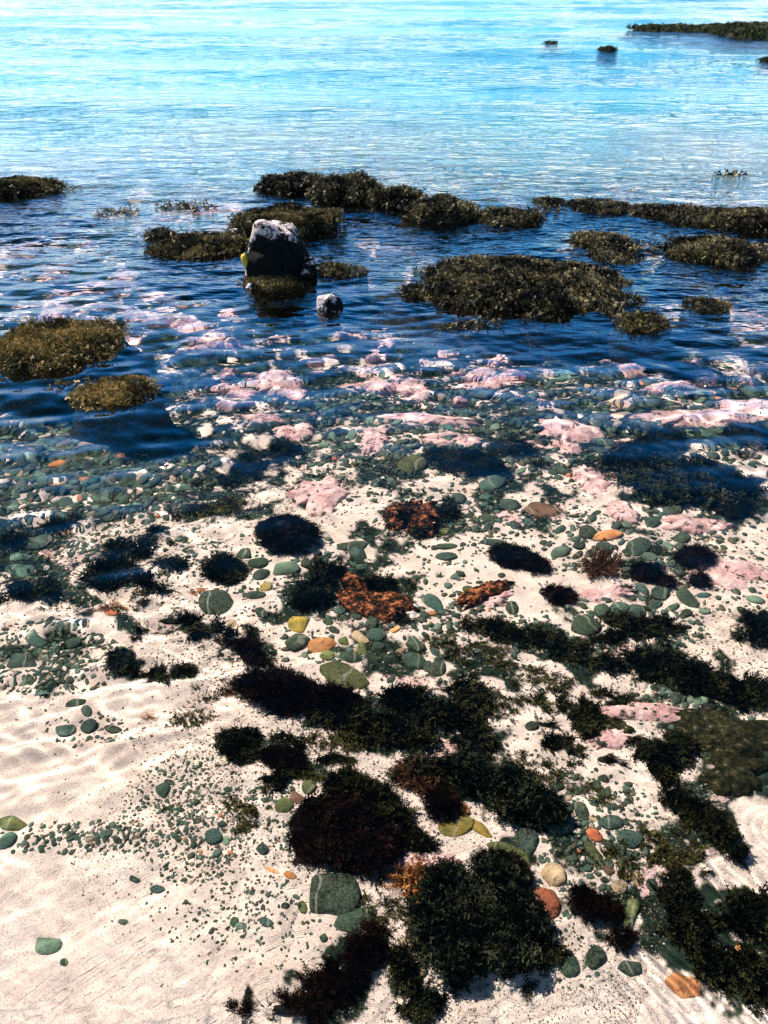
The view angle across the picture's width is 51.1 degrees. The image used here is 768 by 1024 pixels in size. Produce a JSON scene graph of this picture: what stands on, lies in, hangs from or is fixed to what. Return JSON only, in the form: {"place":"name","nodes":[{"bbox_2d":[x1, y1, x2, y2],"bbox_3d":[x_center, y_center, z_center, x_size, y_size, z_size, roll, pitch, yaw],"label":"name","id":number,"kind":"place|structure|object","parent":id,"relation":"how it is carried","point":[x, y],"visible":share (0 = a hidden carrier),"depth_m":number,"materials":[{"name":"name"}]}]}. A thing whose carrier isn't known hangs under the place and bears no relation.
{"place":"outdoors","nodes":[
{"label":"outdoors","id":0,"kind":"place"},
{"bbox_2d":[0,0,767,1023],"bbox_3d":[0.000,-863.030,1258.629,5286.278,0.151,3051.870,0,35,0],"label":"water","id":1,"kind":"structure","parent":0,"point":[376,648],"depth_m":2.76,"materials":[{"name":"blue liquid"}]},
{"bbox_2d":[47,375,88,397],"bbox_3d":[-1.456,-0.565,3.724,0.212,0.057,0.229,-10,36,-14],"label":"floating seaweed","id":2,"kind":"object","parent":1,"relation":"on","point":[59,382],"visible":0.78,"depth_m":3.77,"materials":[{"name":"plant"}]},
{"bbox_2d":[63,182,80,189],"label":"floating seaweed","id":3,"kind":"object","parent":1,"relation":"on","point":[71,187],"visible":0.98,"depth_m":7.05,"materials":[{"name":"plant"}]},
{"bbox_2d":[91,203,138,215],"bbox_3d":[-2.120,-2.379,6.362,0.392,0.085,0.282,0,35,0],"label":"floating seaweed","id":4,"kind":"object","parent":1,"relation":"on","point":[110,210],"visible":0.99,"depth_m":6.34,"materials":[{"name":"plant"}]},
{"bbox_2d":[155,198,216,212],"bbox_3d":[-1.611,-2.473,6.489,0.548,0.092,0.361,0,35,0],"label":"floating seaweed","id":5,"kind":"object","parent":1,"relation":"on","point":[186,205],"visible":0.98,"depth_m":6.48,"materials":[{"name":"plant"}]},
{"bbox_2d":[446,314,506,330],"bbox_3d":[0.504,-1.038,4.412,0.342,0.056,0.206,0,35,0],"label":"floating seaweed","id":6,"kind":"object","parent":1,"relation":"on","point":[497,322],"visible":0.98,"depth_m":4.40,"materials":[{"name":"plant"}]},
{"bbox_2d":[526,202,567,212],"bbox_3d":[1.293,-2.421,6.418,0.346,0.080,0.260,0,35,0],"label":"floating seaweed","id":7,"kind":"object","parent":1,"relation":"on","point":[544,205],"visible":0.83,"depth_m":6.42,"materials":[{"name":"plant"}]},
{"bbox_2d":[615,239,662,252],"bbox_3d":[1.765,-1.847,5.585,0.401,0.086,0.275,0,35,0],"label":"floating seaweed","id":8,"kind":"object","parent":1,"relation":"on","point":[638,245],"visible":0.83,"depth_m":5.56,"materials":[{"name":"plant"}]},
{"bbox_2d":[601,201,695,214],"bbox_3d":[2.131,-2.410,6.387,0.834,0.106,0.357,0,35,0],"label":"floating seaweed","id":9,"kind":"object","parent":1,"relation":"on","point":[630,209],"visible":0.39,"depth_m":6.36,"materials":[{"name":"plant"}]},
{"bbox_2d":[712,168,750,178],"bbox_3d":[3.217,-3.143,7.449,0.343,0.117,0.289,-24,41,-31],"label":"floating seaweed","id":10,"kind":"object","parent":1,"relation":"on","point":[734,172],"visible":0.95,"depth_m":7.46,"materials":[{"name":"plant"}]},
{"bbox_3d":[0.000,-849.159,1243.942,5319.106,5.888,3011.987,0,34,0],"label":"seabed","id":11,"kind":"structure","parent":0,"visible":0},
{"bbox_2d":[0,174,66,198],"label":"seaweed mound","id":12,"kind":"object","parent":11,"relation":"on","point":[15,186],"visible":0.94,"depth_m":6.87,"materials":[{"name":"plant"}]},
{"bbox_2d":[0,314,131,375],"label":"seaweed mound","id":13,"kind":"object","parent":11,"relation":"on","point":[58,342],"visible":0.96,"depth_m":4.05,"materials":[{"name":"plant"}]},
{"bbox_2d":[65,374,163,410],"bbox_3d":[-1.241,-0.391,3.823,0.506,0.510,0.385,-13,37,-19],"label":"seaweed mound","id":14,"kind":"object","parent":11,"relation":"on","point":[117,384],"visible":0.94,"depth_m":3.68,"materials":[{"name":"brown plant"}]},
{"bbox_2d":[141,224,179,239],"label":"seaweed mound","id":15,"kind":"object","parent":11,"relation":"on","point":[156,233],"visible":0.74,"depth_m":5.75,"materials":[{"name":"plant"}]},
{"bbox_2d":[142,230,249,259],"bbox_3d":[-1.300,-1.586,5.780,0.904,0.775,0.740,0,35,0],"label":"seaweed mound","id":16,"kind":"object","parent":11,"relation":"on","point":[196,244],"visible":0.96,"depth_m":5.51,"materials":[{"name":"plant"}]},
{"bbox_2d":[225,228,242,233],"bbox_3d":[-1.087,-1.903,5.893,0.131,0.340,0.118,19,39,26],"label":"rock","id":17,"kind":"object","parent":16,"relation":"on","point":[235,230],"visible":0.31,"depth_m":5.79,"materials":[{"name":"grey stone"}]},
{"bbox_2d":[236,273,312,290],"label":"seaweed mound","id":18,"kind":"object","parent":11,"relation":"on","point":[287,280],"visible":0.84,"depth_m":4.95,"materials":[{"name":"green plant"}]},
{"bbox_2d":[246,282,256,288],"bbox_3d":[-0.807,-1.317,4.933,0.073,0.188,0.047,0,35,0],"label":"rock","id":19,"kind":"object","parent":18,"relation":"on","point":[252,285],"visible":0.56,"depth_m":4.88,"materials":[{"name":"grey stone"}]},
{"bbox_2d":[241,219,316,280],"bbox_3d":[-0.661,-1.358,5.243,0.467,1.093,0.304,0,35,0],"label":"boulder","id":20,"kind":"object","parent":11,"relation":"on","point":[276,248],"visible":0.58,"depth_m":4.96,"materials":[{"name":"black stone"}]},
{"bbox_2d":[223,201,345,235],"bbox_3d":[-0.754,-1.932,6.237,1.146,0.887,0.923,0,35,0],"label":"seaweed mound","id":21,"kind":"object","parent":11,"relation":"on","point":[305,220],"visible":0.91,"depth_m":5.91,"materials":[{"name":"green plant"}]},
{"bbox_2d":[253,168,332,195],"bbox_3d":[-0.773,-2.567,7.277,0.971,0.989,0.780,0,35,0],"label":"seaweed mound","id":22,"kind":"object","parent":11,"relation":"on","point":[300,182],"visible":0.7,"depth_m":6.90,"materials":[{"name":"green plant"}]},
{"bbox_2d":[301,256,316,278],"bbox_3d":[-0.474,-1.296,5.221,0.108,0.730,0.083,0,35,0],"label":"rock","id":23,"kind":"object","parent":11,"relation":"on","point":[308,266],"visible":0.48,"depth_m":5.03,"materials":[{"name":"grey stone"}]},
{"bbox_2d":[317,294,343,310],"bbox_3d":[-0.311,-1.058,4.716,0.145,0.455,0.116,11,36,16],"label":"rock","id":24,"kind":"object","parent":11,"relation":"on","point":[328,302],"visible":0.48,"depth_m":4.58,"materials":[{"name":"grey stone"}]},
{"bbox_2d":[316,260,348,275],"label":"seaweed mound","id":25,"kind":"object","parent":11,"relation":"on","point":[329,269],"visible":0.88,"depth_m":5.13,"materials":[{"name":"plant"}]},
{"bbox_2d":[304,169,385,204],"bbox_3d":[-0.322,-2.418,6.962,0.912,1.028,0.731,0,35,0],"label":"seaweed mound","id":26,"kind":"object","parent":11,"relation":"on","point":[349,188],"visible":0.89,"depth_m":6.61,"materials":[{"name":"green plant"}]},
{"bbox_2d":[333,263,369,276],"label":"seaweed mound","id":27,"kind":"object","parent":11,"relation":"on","point":[356,267],"visible":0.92,"depth_m":5.11,"materials":[{"name":"plant"}]},
{"bbox_2d":[365,184,431,208],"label":"seaweed mound","id":28,"kind":"object","parent":11,"relation":"on","point":[391,197],"visible":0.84,"depth_m":6.49,"materials":[{"name":"green plant"}]},
{"bbox_2d":[394,280,439,299],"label":"seaweed mound","id":29,"kind":"object","parent":11,"relation":"on","point":[414,291],"visible":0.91,"depth_m":4.78,"materials":[{"name":"plant"}]},
{"bbox_2d":[397,192,484,223],"bbox_3d":[0.462,-2.081,6.495,0.868,0.943,0.696,0,35,0],"label":"seaweed mound","id":30,"kind":"object","parent":11,"relation":"on","point":[442,207],"visible":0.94,"depth_m":6.15,"materials":[{"name":"green plant"}]},
{"bbox_2d":[472,205,545,225],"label":"seaweed mound","id":31,"kind":"object","parent":11,"relation":"on","point":[509,215],"visible":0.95,"depth_m":6.11,"materials":[{"name":"plant"}]},
{"bbox_2d":[412,253,649,319],"bbox_3d":[0.838,-1.170,5.072,1.939,0.774,1.440,0,35,0],"label":"seaweed mound","id":32,"kind":"object","parent":11,"relation":"on","point":[530,286],"visible":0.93,"depth_m":4.74,"materials":[{"name":"plant"}]},
{"bbox_2d":[533,195,565,205],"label":"seaweed mound","id":33,"kind":"object","parent":11,"relation":"on","point":[546,200],"visible":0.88,"depth_m":6.58,"materials":[{"name":"plant"}]},
{"bbox_2d":[541,40,557,43],"bbox_3d":[3.970,-10.389,19.748,0.432,2.083,0.352,0,35,0],"label":"reef","id":34,"kind":"object","parent":11,"relation":"on","point":[550,42],"visible":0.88,"depth_m":19.15},
{"bbox_2d":[564,196,635,213],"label":"seaweed mound","id":35,"kind":"object","parent":11,"relation":"on","point":[585,204],"visible":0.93,"depth_m":6.44,"materials":[{"name":"plant"}]},
{"bbox_2d":[569,227,634,248],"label":"seaweed mound","id":36,"kind":"object","parent":11,"relation":"on","point":[589,238],"visible":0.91,"depth_m":5.63,"materials":[{"name":"plant"}]},
{"bbox_2d":[597,45,618,50],"bbox_3d":[4.887,-9.318,18.087,0.497,2.092,0.409,0,35,0],"label":"reef","id":37,"kind":"object","parent":11,"relation":"on","point":[606,47],"visible":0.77,"depth_m":17.46},
{"bbox_2d":[587,245,646,262],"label":"seaweed mound","id":38,"kind":"object","parent":11,"relation":"on","point":[612,252],"visible":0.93,"depth_m":5.39,"materials":[{"name":"green plant"}]},
{"bbox_2d":[610,305,674,331],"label":"seaweed mound","id":39,"kind":"object","parent":11,"relation":"on","point":[645,321],"visible":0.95,"depth_m":4.38,"materials":[{"name":"plant"}]},
{"bbox_2d":[623,202,676,217],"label":"seaweed mound","id":40,"kind":"object","parent":11,"relation":"on","point":[646,206],"visible":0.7,"depth_m":6.35,"materials":[{"name":"plant"}]},
{"bbox_2d":[626,22,707,31],"bbox_3d":[8.255,-12.644,23.167,3.552,2.483,2.962,0,35,0],"label":"reef","id":41,"kind":"object","parent":11,"relation":"on","point":[671,27],"visible":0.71,"depth_m":22.13},
{"bbox_2d":[648,203,729,228],"bbox_3d":[2.415,-1.967,6.449,0.885,0.931,0.749,0,35,0],"label":"seaweed mound","id":42,"kind":"object","parent":11,"relation":"on","point":[695,215],"visible":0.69,"depth_m":6.14,"materials":[{"name":"plant"}]},
{"bbox_2d":[681,295,734,313],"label":"seaweed mound","id":43,"kind":"object","parent":11,"relation":"on","point":[711,303],"visible":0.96,"depth_m":4.62,"materials":[{"name":"plant"}]},
{"bbox_2d":[662,233,767,267],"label":"seaweed mound","id":44,"kind":"object","parent":11,"relation":"on","point":[732,251],"visible":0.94,"depth_m":5.36,"materials":[{"name":"green plant"}]},
{"bbox_2d":[689,21,767,38],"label":"reef","id":45,"kind":"object","parent":11,"relation":"on","point":[754,29],"visible":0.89,"depth_m":21.12},
{"bbox_2d":[705,205,767,234],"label":"seaweed mound","id":46,"kind":"object","parent":11,"relation":"on","point":[748,219],"visible":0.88,"depth_m":5.97,"materials":[{"name":"plant"}]},
{"bbox_2d":[756,56,767,61],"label":"reef","id":47,"kind":"object","parent":11,"relation":"on","point":[764,58],"visible":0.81,"depth_m":15.81}
]}

